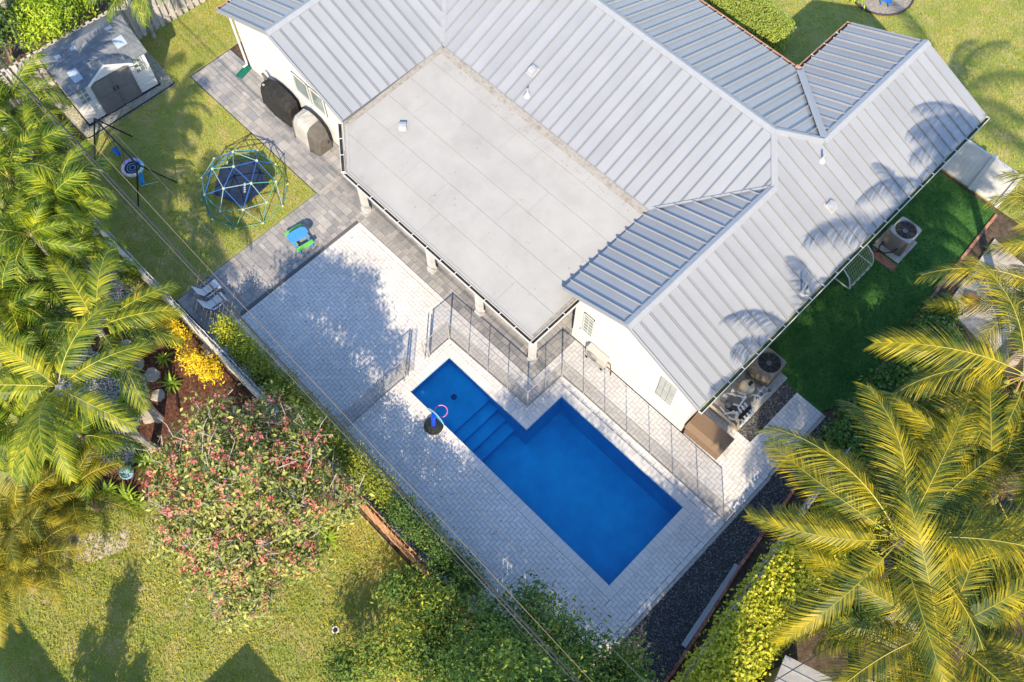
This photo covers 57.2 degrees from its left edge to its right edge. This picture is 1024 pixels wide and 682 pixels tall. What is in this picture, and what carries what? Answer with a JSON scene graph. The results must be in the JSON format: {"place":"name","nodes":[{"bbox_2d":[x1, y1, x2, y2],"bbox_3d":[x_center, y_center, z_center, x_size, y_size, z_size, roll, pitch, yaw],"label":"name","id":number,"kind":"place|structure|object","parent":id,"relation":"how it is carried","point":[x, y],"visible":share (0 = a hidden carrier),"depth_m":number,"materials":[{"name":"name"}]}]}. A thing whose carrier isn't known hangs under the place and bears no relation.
{"place":"outdoors","nodes":[
{"label":"outdoors","id":0,"kind":"place"},
{"bbox_2d":[8,531,129,561],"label":"sand path","id":1,"kind":"structure","parent":0,"point":[123,536],"depth_m":27.80,"materials":[{"name":"beige sand"}]},
{"bbox_2d":[15,0,315,300],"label":"lawn","id":2,"kind":"structure","parent":0,"point":[167,213],"depth_m":33.43,"materials":[{"name":"green plant"}]},
{"bbox_2d":[0,51,74,169],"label":"areca palm","id":3,"kind":"object","parent":2,"relation":"on","point":[23,76],"visible":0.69,"depth_m":28.24,"materials":[{"name":"green plant"}]},
{"bbox_2d":[29,98,84,152],"bbox_3d":[-17.036,-7.587,34.119,1.800,0.001,2.750,-42,72,-17],"label":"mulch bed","id":4,"kind":"object","parent":2,"relation":"on","point":[72,130],"visible":0.2,"depth_m":34.12,"materials":[{"name":"soil"}]},
{"bbox_2d":[8,74,70,124],"bbox_3d":[-16.570,-8.291,33.098,2.322,2.422,2.138,-42,72,-17],"label":"areca palm","id":5,"kind":"object","parent":4,"relation":"on","point":[46,85],"visible":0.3,"depth_m":32.59,"materials":[{"name":"green plant"}]},
{"bbox_2d":[0,0,204,110],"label":"wooden fence","id":6,"kind":"object","parent":2,"relation":"on","point":[167,12],"visible":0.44,"depth_m":35.17,"materials":[{"name":"white wood"}]},
{"bbox_2d":[47,53,175,139],"bbox_3d":[-14.868,-9.389,34.962,3.920,0.001,3.000,-42,72,-17],"label":"pebble bed","id":7,"kind":"object","parent":2,"relation":"on","point":[148,93],"visible":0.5,"depth_m":34.63,"materials":[{"name":"grey gravel"}]},
{"bbox_2d":[37,12,160,125],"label":"storage shed","id":8,"kind":"structure","parent":7,"relation":"on","point":[101,67],"depth_m":33.13,"materials":[{"name":"white plastic"}]},
{"bbox_2d":[91,68,124,114],"bbox_3d":[-14.507,-8.907,33.533,0.728,2.000,0.110,-37,70,-16],"label":"door","id":9,"kind":"structure","parent":8,"relation":"in","point":[105,91],"depth_m":33.68,"materials":[{"name":"grey plastic"}]},
{"bbox_2d":[108,63,141,103],"bbox_3d":[-13.932,-9.346,33.739,0.728,2.000,0.110,-37,70,-16],"label":"door","id":10,"kind":"structure","parent":8,"relation":"in","point":[122,78],"depth_m":33.88,"materials":[{"name":"grey plastic"}]},
{"bbox_2d":[85,0,165,38],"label":"areca palm","id":11,"kind":"object","parent":2,"relation":"on","point":[142,7],"visible":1,"depth_m":32.67,"materials":[{"name":"green plant"}]},
{"bbox_2d":[1,127,278,421],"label":"wooden fence","id":12,"kind":"object","parent":2,"relation":"on","point":[202,335],"visible":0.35,"depth_m":29.30,"materials":[{"name":"white wood"}]},
{"bbox_2d":[200,148,288,228],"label":"climbing dome","id":13,"kind":"structure","parent":2,"relation":"on","point":[243,183],"depth_m":32.46,"materials":[{"name":"blue metal"}]},
{"bbox_2d":[0,139,480,681],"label":"lawn","id":14,"kind":"structure","parent":0,"point":[328,599],"depth_m":26.90,"materials":[{"name":"green plant"}]},
{"bbox_2d":[0,511,78,648],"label":"date palm","id":15,"kind":"object","parent":14,"relation":"on","point":[34,586],"visible":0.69,"depth_m":24.97,"materials":[{"name":"green plant"}]},
{"bbox_2d":[0,244,79,366],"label":"areca palm","id":16,"kind":"object","parent":14,"relation":"on","point":[29,294],"visible":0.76,"depth_m":26.15,"materials":[{"name":"green plant"}]},
{"bbox_2d":[0,365,85,487],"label":"areca palm","id":17,"kind":"object","parent":14,"relation":"on","point":[5,435],"visible":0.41,"depth_m":25.64,"materials":[{"name":"green plant"}]},
{"bbox_2d":[0,233,87,335],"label":"areca palm","id":18,"kind":"object","parent":14,"relation":"on","point":[59,303],"visible":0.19,"depth_m":26.93,"materials":[{"name":"green plant"}]},
{"bbox_2d":[0,456,87,579],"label":"date palm","id":19,"kind":"object","parent":14,"relation":"on","point":[8,500],"visible":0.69,"depth_m":25.49,"materials":[{"name":"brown plant"}]},
{"bbox_2d":[0,98,99,234],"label":"areca palm","id":20,"kind":"object","parent":14,"relation":"on","point":[12,124],"visible":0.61,"depth_m":27.74,"materials":[{"name":"green plant"}]},
{"bbox_2d":[0,487,101,617],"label":"date palm","id":21,"kind":"object","parent":14,"relation":"on","point":[28,543],"visible":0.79,"depth_m":25.29,"materials":[{"name":"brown plant"}]},
{"bbox_2d":[0,182,105,318],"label":"areca palm","id":22,"kind":"object","parent":14,"relation":"on","point":[11,233],"visible":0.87,"depth_m":25.70,"materials":[{"name":"green plant"}]},
{"bbox_2d":[10,432,145,549],"bbox_3d":[-12.298,4.346,26.775,3.340,3.231,3.628,-16,66,-8],"label":"date palm","id":23,"kind":"object","parent":14,"relation":"on","point":[73,505],"visible":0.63,"depth_m":26.06,"materials":[{"name":"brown plant"}]},
{"bbox_2d":[82,235,139,306],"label":"pebbles","id":24,"kind":"object","parent":14,"relation":"on","point":[117,295],"visible":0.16,"depth_m":31.40,"materials":[{"name":"grey gravel"}]},
{"bbox_2d":[0,120,75,257],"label":"areca palm","id":25,"kind":"object","parent":24,"relation":"on","point":[51,160],"visible":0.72,"depth_m":26.64,"materials":[{"name":"green plant"}]},
{"bbox_2d":[6,185,120,291],"bbox_3d":[-13.617,-2.756,29.062,3.313,5.075,3.224,16,66,7],"label":"areca palm","id":26,"kind":"object","parent":24,"relation":"on","point":[104,226],"visible":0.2,"depth_m":27.70,"materials":[{"name":"green plant"}]},
{"bbox_2d":[3,139,124,284],"bbox_3d":[-12.876,-3.429,28.549,3.358,6.579,3.312,-14,66,-6],"label":"areca palm","id":27,"kind":"object","parent":24,"relation":"on","point":[76,174],"visible":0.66,"depth_m":26.46,"materials":[{"name":"green plant"}]},
{"bbox_2d":[74,284,260,507],"bbox_3d":[-11.902,2.151,29.592,5.680,0.001,7.000,-42,72,-17],"label":"mulch bed","id":28,"kind":"object","parent":14,"relation":"on","point":[169,405],"visible":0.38,"depth_m":29.80,"materials":[{"name":"brown wood"}]},
{"bbox_2d":[0,299,158,488],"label":"feather palm","id":29,"kind":"object","parent":28,"relation":"on","point":[48,407],"visible":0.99,"depth_m":23.75,"materials":[{"name":"green plant"}]},
{"bbox_2d":[29,194,141,317],"bbox_3d":[-12.922,-1.948,28.947,3.052,4.606,3.378,-42,72,-17],"label":"areca palm","id":30,"kind":"object","parent":28,"relation":"on","point":[93,254],"visible":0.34,"depth_m":27.39,"materials":[{"name":"green plant"}]},
{"bbox_2d":[49,347,150,464],"bbox_3d":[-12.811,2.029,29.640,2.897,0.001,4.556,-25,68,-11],"label":"gravel bed","id":31,"kind":"object","parent":28,"relation":"on","point":[102,386],"visible":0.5,"depth_m":29.88,"materials":[{"name":"grey gravel"}]},
{"bbox_2d":[0,315,57,422],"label":"areca palm","id":32,"kind":"object","parent":31,"relation":"on","point":[34,340],"visible":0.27,"depth_m":25.71,"materials":[{"name":"green plant"}]},
{"bbox_2d":[0,290,94,386],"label":"areca palm","id":33,"kind":"object","parent":31,"relation":"on","point":[47,341],"visible":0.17,"depth_m":26.94,"materials":[{"name":"green plant"}]},
{"bbox_2d":[23,378,150,506],"bbox_3d":[-12.367,3.118,27.363,3.654,3.203,3.284,-42,72,-17],"label":"areca palm","id":34,"kind":"object","parent":31,"relation":"on","point":[107,440],"visible":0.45,"depth_m":26.51,"materials":[{"name":"green plant"}]},
{"bbox_2d":[28,244,185,422],"bbox_3d":[-11.166,0.398,27.317,4.362,5.610,4.605,-3,65,-1],"label":"feather palm","id":35,"kind":"object","parent":28,"relation":"on","point":[130,380],"visible":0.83,"depth_m":25.30,"materials":[{"name":"green plant"}]},
{"bbox_2d":[174,344,209,375],"bbox_3d":[-9.951,0.704,29.564,1.086,1.376,1.050,-42,72,-17],"label":"croton","id":36,"kind":"object","parent":28,"relation":"on","point":[195,360],"visible":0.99,"depth_m":29.20,"materials":[{"name":"yellow plant"}]},
{"bbox_2d":[193,353,225,388],"bbox_3d":[-9.516,0.955,29.485,1.013,1.311,1.168,-15,66,-7],"label":"croton","id":37,"kind":"object","parent":28,"relation":"on","point":[213,368],"visible":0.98,"depth_m":29.26,"materials":[{"name":"yellow plant"}]},
{"bbox_2d":[133,380,373,635],"bbox_3d":[-6.694,4.407,24.800,5.783,6.958,6.287,-42,72,-17],"label":"flowering tree","id":38,"kind":"object","parent":14,"relation":"on","point":[202,448],"visible":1,"depth_m":23.01,"materials":[{"name":"green plant"}]},
{"bbox_2d":[307,547,665,681],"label":"shade tree","id":39,"kind":"object","parent":14,"relation":"on","point":[504,655],"visible":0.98,"depth_m":23.64,"materials":[{"name":"green plant"}]},
{"bbox_2d":[0,71,568,681],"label":"overhead cable","id":40,"kind":"object","parent":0,"point":[296,389],"visible":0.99,"depth_m":22.57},
{"bbox_2d":[0,64,574,681],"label":"overhead cable","id":41,"kind":"object","parent":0,"point":[294,380],"visible":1,"depth_m":22.47,"materials":[{"name":"black rubber"}]},
{"bbox_2d":[0,58,580,681],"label":"overhead cable","id":42,"kind":"object","parent":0,"point":[302,384],"visible":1,"depth_m":22.36,"materials":[{"name":"black rubber"}]},
{"bbox_2d":[0,43,591,681],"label":"overhead cable","id":43,"kind":"object","parent":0,"point":[302,369],"visible":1,"depth_m":22.10,"materials":[{"name":"black metal"}]},
{"bbox_2d":[0,14,644,681],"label":"overhead cable","id":44,"kind":"object","parent":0,"point":[316,342],"visible":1,"depth_m":21.83,"materials":[{"name":"black rubber"}]},
{"bbox_2d":[177,50,575,379],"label":"paved path","id":45,"kind":"structure","parent":0,"point":[324,215],"depth_m":32.22,"materials":[{"name":"grey stone"}]},
{"bbox_2d":[260,73,298,126],"bbox_3d":[-8.463,-8.754,34.019,0.686,1.155,1.866,-42,72,-17],"label":"grill cover","id":46,"kind":"object","parent":45,"relation":"on","point":[279,101],"visible":0.98,"depth_m":33.64,"materials":[{"name":"black fabric"}]},
{"bbox_2d":[284,224,313,253],"bbox_3d":[-7.244,-3.503,31.962,0.710,0.484,0.910,-33,69,-14],"label":"picnic table","id":47,"kind":"object","parent":45,"relation":"on","point":[296,233],"visible":1,"depth_m":31.79,"materials":[{"name":"blue plastic"}]},
{"bbox_2d":[240,221,357,315],"bbox_3d":[-7.156,-2.501,31.776,5.100,0.020,0.100,-42,72,-17],"label":"channel drain","id":48,"kind":"object","parent":45,"relation":"on","point":[298,268],"visible":0.86,"depth_m":31.74,"materials":[{"name":"black metal"}]},
{"bbox_2d":[292,108,332,155],"bbox_3d":[-7.144,-7.452,33.380,0.784,1.220,1.448,-42,72,-17],"label":"grill cover","id":49,"kind":"object","parent":45,"relation":"on","point":[310,132],"visible":1,"depth_m":33.05,"materials":[{"name":"beige fabric"}]},
{"bbox_2d":[0,0,1023,681],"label":"ground","id":50,"kind":"structure","parent":0,"point":[1002,224],"depth_m":28.53,"materials":[{"name":"green plant"}]},
{"bbox_2d":[0,0,41,67],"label":"leafy shrub","id":51,"kind":"object","parent":50,"relation":"on","point":[4,26],"visible":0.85,"depth_m":33.63,"materials":[{"name":"green plant"}]},
{"bbox_2d":[2,0,88,59],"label":"leafy shrub","id":52,"kind":"object","parent":50,"relation":"on","point":[53,11],"visible":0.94,"depth_m":33.70,"materials":[{"name":"green plant"}]},
{"bbox_2d":[277,413,487,632],"bbox_3d":[-2.838,6.133,26.749,0.138,1.910,11.384,-42,72,-17],"label":"wooden fence","id":53,"kind":"object","parent":50,"relation":"on","point":[375,517],"visible":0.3,"depth_m":26.55,"materials":[{"name":"brown wood"}]},
{"bbox_2d":[213,222,822,676],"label":"pool deck","id":54,"kind":"structure","parent":50,"relation":"on","point":[359,270],"depth_m":29.45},
{"bbox_2d":[204,306,251,355],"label":"hedge shrub","id":55,"kind":"object","parent":54,"relation":"on","point":[226,327],"visible":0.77,"depth_m":28.95,"materials":[{"name":"green plant"}]},
{"bbox_2d":[223,327,266,374],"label":"hedge shrub","id":56,"kind":"object","parent":54,"relation":"on","point":[240,348],"visible":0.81,"depth_m":28.57,"materials":[{"name":"green plant"}]},
{"bbox_2d":[237,342,285,392],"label":"hedge shrub","id":57,"kind":"object","parent":54,"relation":"on","point":[260,366],"visible":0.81,"depth_m":28.21,"materials":[{"name":"green plant"}]},
{"bbox_2d":[261,365,302,406],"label":"hedge shrub","id":58,"kind":"object","parent":54,"relation":"on","point":[279,381],"visible":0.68,"depth_m":27.81,"materials":[{"name":"green plant"}]},
{"bbox_2d":[276,379,323,426],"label":"hedge shrub","id":59,"kind":"object","parent":54,"relation":"on","point":[301,401],"visible":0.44,"depth_m":27.60,"materials":[{"name":"green plant"}]},
{"bbox_2d":[298,401,351,446],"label":"hedge shrub","id":60,"kind":"object","parent":54,"relation":"on","point":[314,415],"visible":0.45,"depth_m":27.24,"materials":[{"name":"green plant"}]},
{"bbox_2d":[314,420,369,471],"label":"hedge shrub","id":61,"kind":"object","parent":54,"relation":"on","point":[337,442],"visible":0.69,"depth_m":27.06,"materials":[{"name":"green plant"}]},
{"bbox_2d":[333,441,385,497],"bbox_3d":[-4.393,3.794,27.474,1.541,2.576,1.629,-42,72,-17],"label":"hedge shrub","id":62,"kind":"object","parent":54,"relation":"on","point":[353,461],"visible":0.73,"depth_m":26.75,"materials":[{"name":"green plant"}]},
{"bbox_2d":[358,461,399,518],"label":"hedge shrub","id":63,"kind":"object","parent":54,"relation":"on","point":[374,485],"visible":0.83,"depth_m":26.45,"materials":[{"name":"green plant"}]},
{"bbox_2d":[378,487,422,535],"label":"hedge shrub","id":64,"kind":"object","parent":54,"relation":"on","point":[399,514],"visible":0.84,"depth_m":26.08,"materials":[{"name":"green plant"}]},
{"bbox_2d":[393,505,447,557],"bbox_3d":[-2.514,5.521,26.603,1.550,2.708,1.389,31,69,13],"label":"hedge shrub","id":65,"kind":"object","parent":54,"relation":"on","point":[420,531],"visible":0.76,"depth_m":25.83,"materials":[{"name":"green plant"}]},
{"bbox_2d":[417,525,471,591],"bbox_3d":[-1.844,6.094,26.297,1.514,2.787,1.533,-42,72,-17],"label":"hedge shrub","id":66,"kind":"object","parent":54,"relation":"on","point":[438,552],"visible":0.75,"depth_m":25.46,"materials":[{"name":"green plant"}]},
{"bbox_2d":[441,547,494,605],"bbox_3d":[-1.226,6.667,26.023,1.464,2.799,1.548,-42,72,-17],"label":"hedge shrub","id":67,"kind":"object","parent":54,"relation":"on","point":[460,572],"visible":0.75,"depth_m":25.25,"materials":[{"name":"green plant"}]},
{"bbox_2d":[333,321,733,522],"bbox_3d":[0.885,2.145,28.924,12.158,1.291,4.126,11,66,5],"label":"pool fence","id":68,"kind":"object","parent":54,"relation":"on","point":[429,355],"visible":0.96,"depth_m":29.03,"materials":[{"name":"metal"}]},
{"bbox_2d":[411,358,682,584],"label":"swimming pool","id":69,"kind":"structure","parent":54,"relation":"in","point":[601,505],"depth_m":30.04,"materials":[{"name":"liquid"}]},
{"bbox_2d":[683,412,733,459],"bbox_3d":[6.024,2.922,28.907,1.360,0.654,0.720,41,71,17],"label":"deck box","id":70,"kind":"object","parent":54,"relation":"on","point":[713,439],"visible":0.96,"depth_m":28.65,"materials":[{"name":"brown plastic"}]},
{"bbox_2d":[215,0,989,430],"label":"house","id":71,"kind":"structure","parent":50,"relation":"on","point":[765,192],"depth_m":29.77,"materials":[{"name":"metal"}]},
{"bbox_2d":[605,476,770,657],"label":"kerb","id":72,"kind":"structure","parent":50,"relation":"on","point":[679,576],"depth_m":27.61,"materials":[{"name":"concrete"}]},
{"bbox_2d":[670,536,821,681],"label":"clipped hedge","id":73,"kind":"object","parent":50,"relation":"on","point":[739,650],"visible":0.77,"depth_m":25.01,"materials":[{"name":"green plant"}]},
{"bbox_2d":[709,365,786,430],"bbox_3d":[7.515,1.626,29.892,2.500,0.100,1.180,-42,72,-17],"label":"equipment pad","id":74,"kind":"object","parent":50,"relation":"on","point":[774,385],"visible":0.43,"depth_m":29.77,"materials":[{"name":"concrete"}]},
{"bbox_2d":[720,370,771,426],"bbox_3d":[7.260,1.683,29.334,1.638,0.882,1.182,-42,72,-17],"label":"pvc pipework","id":75,"kind":"object","parent":74,"relation":"on","point":[748,408],"visible":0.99,"depth_m":29.28,"materials":[{"name":"white plastic"}]},
{"bbox_2d":[746,347,786,386],"bbox_3d":[8.040,0.839,29.708,0.810,0.880,0.810,-42,72,-17],"label":"air conditioner","id":76,"kind":"object","parent":74,"relation":"on","point":[767,366],"visible":0.97,"depth_m":29.40,"materials":[{"name":"metal"}]},
{"bbox_2d":[680,447,850,681],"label":"wooden fence","id":77,"kind":"object","parent":50,"relation":"on","point":[784,539],"visible":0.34,"depth_m":26.52,"materials":[{"name":"brown wood"}]},
{"bbox_2d":[764,655,831,681],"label":"garden shed","id":78,"kind":"structure","parent":50,"relation":"on","point":[803,673],"depth_m":24.27,"materials":[{"name":"white paint"}]},
{"bbox_2d":[663,214,997,681],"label":"brick edging","id":79,"kind":"object","parent":50,"relation":"on","point":[707,618],"visible":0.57,"depth_m":27.69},
{"bbox_2d":[789,469,886,581],"bbox_3d":[9.620,5.526,27.455,4.239,1.285,2.430,-42,72,-17],"label":"groundcover","id":80,"kind":"object","parent":50,"relation":"on","point":[850,552],"visible":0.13,"depth_m":26.94,"materials":[{"name":"green plant"}]},
{"bbox_2d":[817,554,900,653],"bbox_3d":[9.867,7.354,26.774,3.166,1.042,2.066,-42,72,-17],"label":"groundcover","id":81,"kind":"object","parent":50,"relation":"on","point":[862,607],"visible":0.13,"depth_m":26.44,"materials":[{"name":"green plant"}]},
{"bbox_2d":[768,172,996,411],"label":"artificial turf","id":82,"kind":"structure","parent":50,"relation":"on","point":[845,320],"depth_m":31.21,"materials":[{"name":"green plastic"}]},
{"bbox_2d":[873,224,916,263],"bbox_3d":[13.117,-3.316,32.206,1.150,0.090,1.050,-42,72,-17],"label":"condenser pad","id":83,"kind":"object","parent":82,"relation":"on","point":[895,258],"visible":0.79,"depth_m":32.07,"materials":[{"name":"concrete"}]},
{"bbox_2d":[881,216,921,256],"bbox_3d":[13.161,-3.540,31.759,0.810,0.880,0.810,-42,72,-17],"label":"air conditioner","id":84,"kind":"object","parent":83,"relation":"on","point":[902,234],"visible":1,"depth_m":31.47,"materials":[{"name":"metal"}]},
{"bbox_2d":[742,379,1023,681],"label":"coconut palm","id":85,"kind":"object","parent":50,"relation":"on","point":[947,493],"visible":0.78,"depth_m":21.11,"materials":[{"name":"green plant"}]},
{"bbox_2d":[812,314,963,473],"bbox_3d":[11.670,1.598,28.820,6.340,2.014,2.427,-42,72,-17],"label":"clipped hedge","id":86,"kind":"object","parent":50,"relation":"on","point":[843,434],"visible":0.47,"depth_m":28.32,"materials":[{"name":"green plant"}]},
{"bbox_2d":[776,485,1023,681],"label":"coconut palm","id":87,"kind":"object","parent":50,"relation":"on","point":[883,670],"visible":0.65,"depth_m":20.53,"materials":[{"name":"green plant"}]},
{"bbox_2d":[817,345,1023,649],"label":"coconut palm","id":88,"kind":"object","parent":50,"relation":"on","point":[930,423],"visible":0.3,"depth_m":22.00,"materials":[{"name":"green plant"}]},
{"bbox_2d":[903,291,962,344],"bbox_3d":[13.886,-0.535,30.543,2.341,0.913,1.820,-42,72,-17],"label":"groundcover","id":89,"kind":"object","parent":50,"relation":"on","point":[923,312],"visible":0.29,"depth_m":30.46,"materials":[{"name":"green plant"}]},
{"bbox_2d":[862,254,1023,465],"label":"coconut palm","id":90,"kind":"object","parent":50,"relation":"on","point":[1017,376],"visible":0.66,"depth_m":22.31,"materials":[{"name":"green plant"}]},
{"bbox_2d":[897,317,1023,544],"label":"coconut palm","id":91,"kind":"object","parent":50,"relation":"on","point":[955,396],"visible":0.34,"depth_m":22.47,"materials":[{"name":"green plant"}]},
{"bbox_2d":[902,421,1023,604],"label":"coconut palm","id":92,"kind":"object","parent":50,"relation":"on","point":[1016,477],"visible":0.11,"depth_m":22.25,"materials":[{"name":"green plant"}]},
{"bbox_2d":[915,199,1023,383],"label":"coconut palm","id":93,"kind":"object","parent":50,"relation":"on","point":[1018,279],"visible":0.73,"depth_m":23.73,"materials":[{"name":"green plant"}]},
{"bbox_2d":[981,170,1023,366],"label":"coconut palm","id":94,"kind":"object","parent":50,"relation":"on","point":[1011,244],"visible":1,"depth_m":24.30,"materials":[{"name":"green plant"}]},
{"bbox_2d":[600,417,836,681],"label":"gravel","id":95,"kind":"structure","parent":0,"point":[707,577],"depth_m":27.31,"materials":[{"name":"black gravel"}]},
{"bbox_2d":[681,563,738,647],"bbox_3d":[5.725,7.592,27.040,0.150,0.056,2.885,35,70,15],"label":"aluminium plank","id":96,"kind":"object","parent":95,"relation":"on","point":[703,615],"visible":1,"depth_m":27.00,"materials":[{"name":"silver metal"}]},
{"bbox_2d":[738,382,796,441],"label":"gravel","id":97,"kind":"structure","parent":0,"point":[772,410],"depth_m":29.61,"materials":[{"name":"grey gravel"}]},
{"bbox_2d":[766,0,1023,226],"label":"lawn","id":98,"kind":"structure","parent":0,"point":[909,32],"depth_m":36.02,"materials":[{"name":"green plant"}]},
{"bbox_2d":[703,0,796,53],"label":"clipped hedge","id":99,"kind":"object","parent":98,"relation":"on","point":[763,21],"visible":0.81,"depth_m":35.21,"materials":[{"name":"green plant"}]},
{"bbox_2d":[856,0,911,13],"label":"planting bed","id":100,"kind":"object","parent":98,"relation":"on","point":[881,8],"visible":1,"depth_m":36.71,"materials":[{"name":"white gravel"}]},
{"bbox_2d":[942,139,1021,207],"bbox_3d":[16.146,-5.831,32.297,0.160,1.930,2.360,-42,72,-17],"label":"concrete slab","id":101,"kind":"object","parent":98,"relation":"on","point":[974,163],"visible":0.78,"depth_m":32.31,"materials":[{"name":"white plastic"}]},
{"bbox_2d":[953,239,1023,351],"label":"stone patio","id":102,"kind":"structure","parent":0,"point":[967,323],"depth_m":31.30,"materials":[{"name":"beige stone"}]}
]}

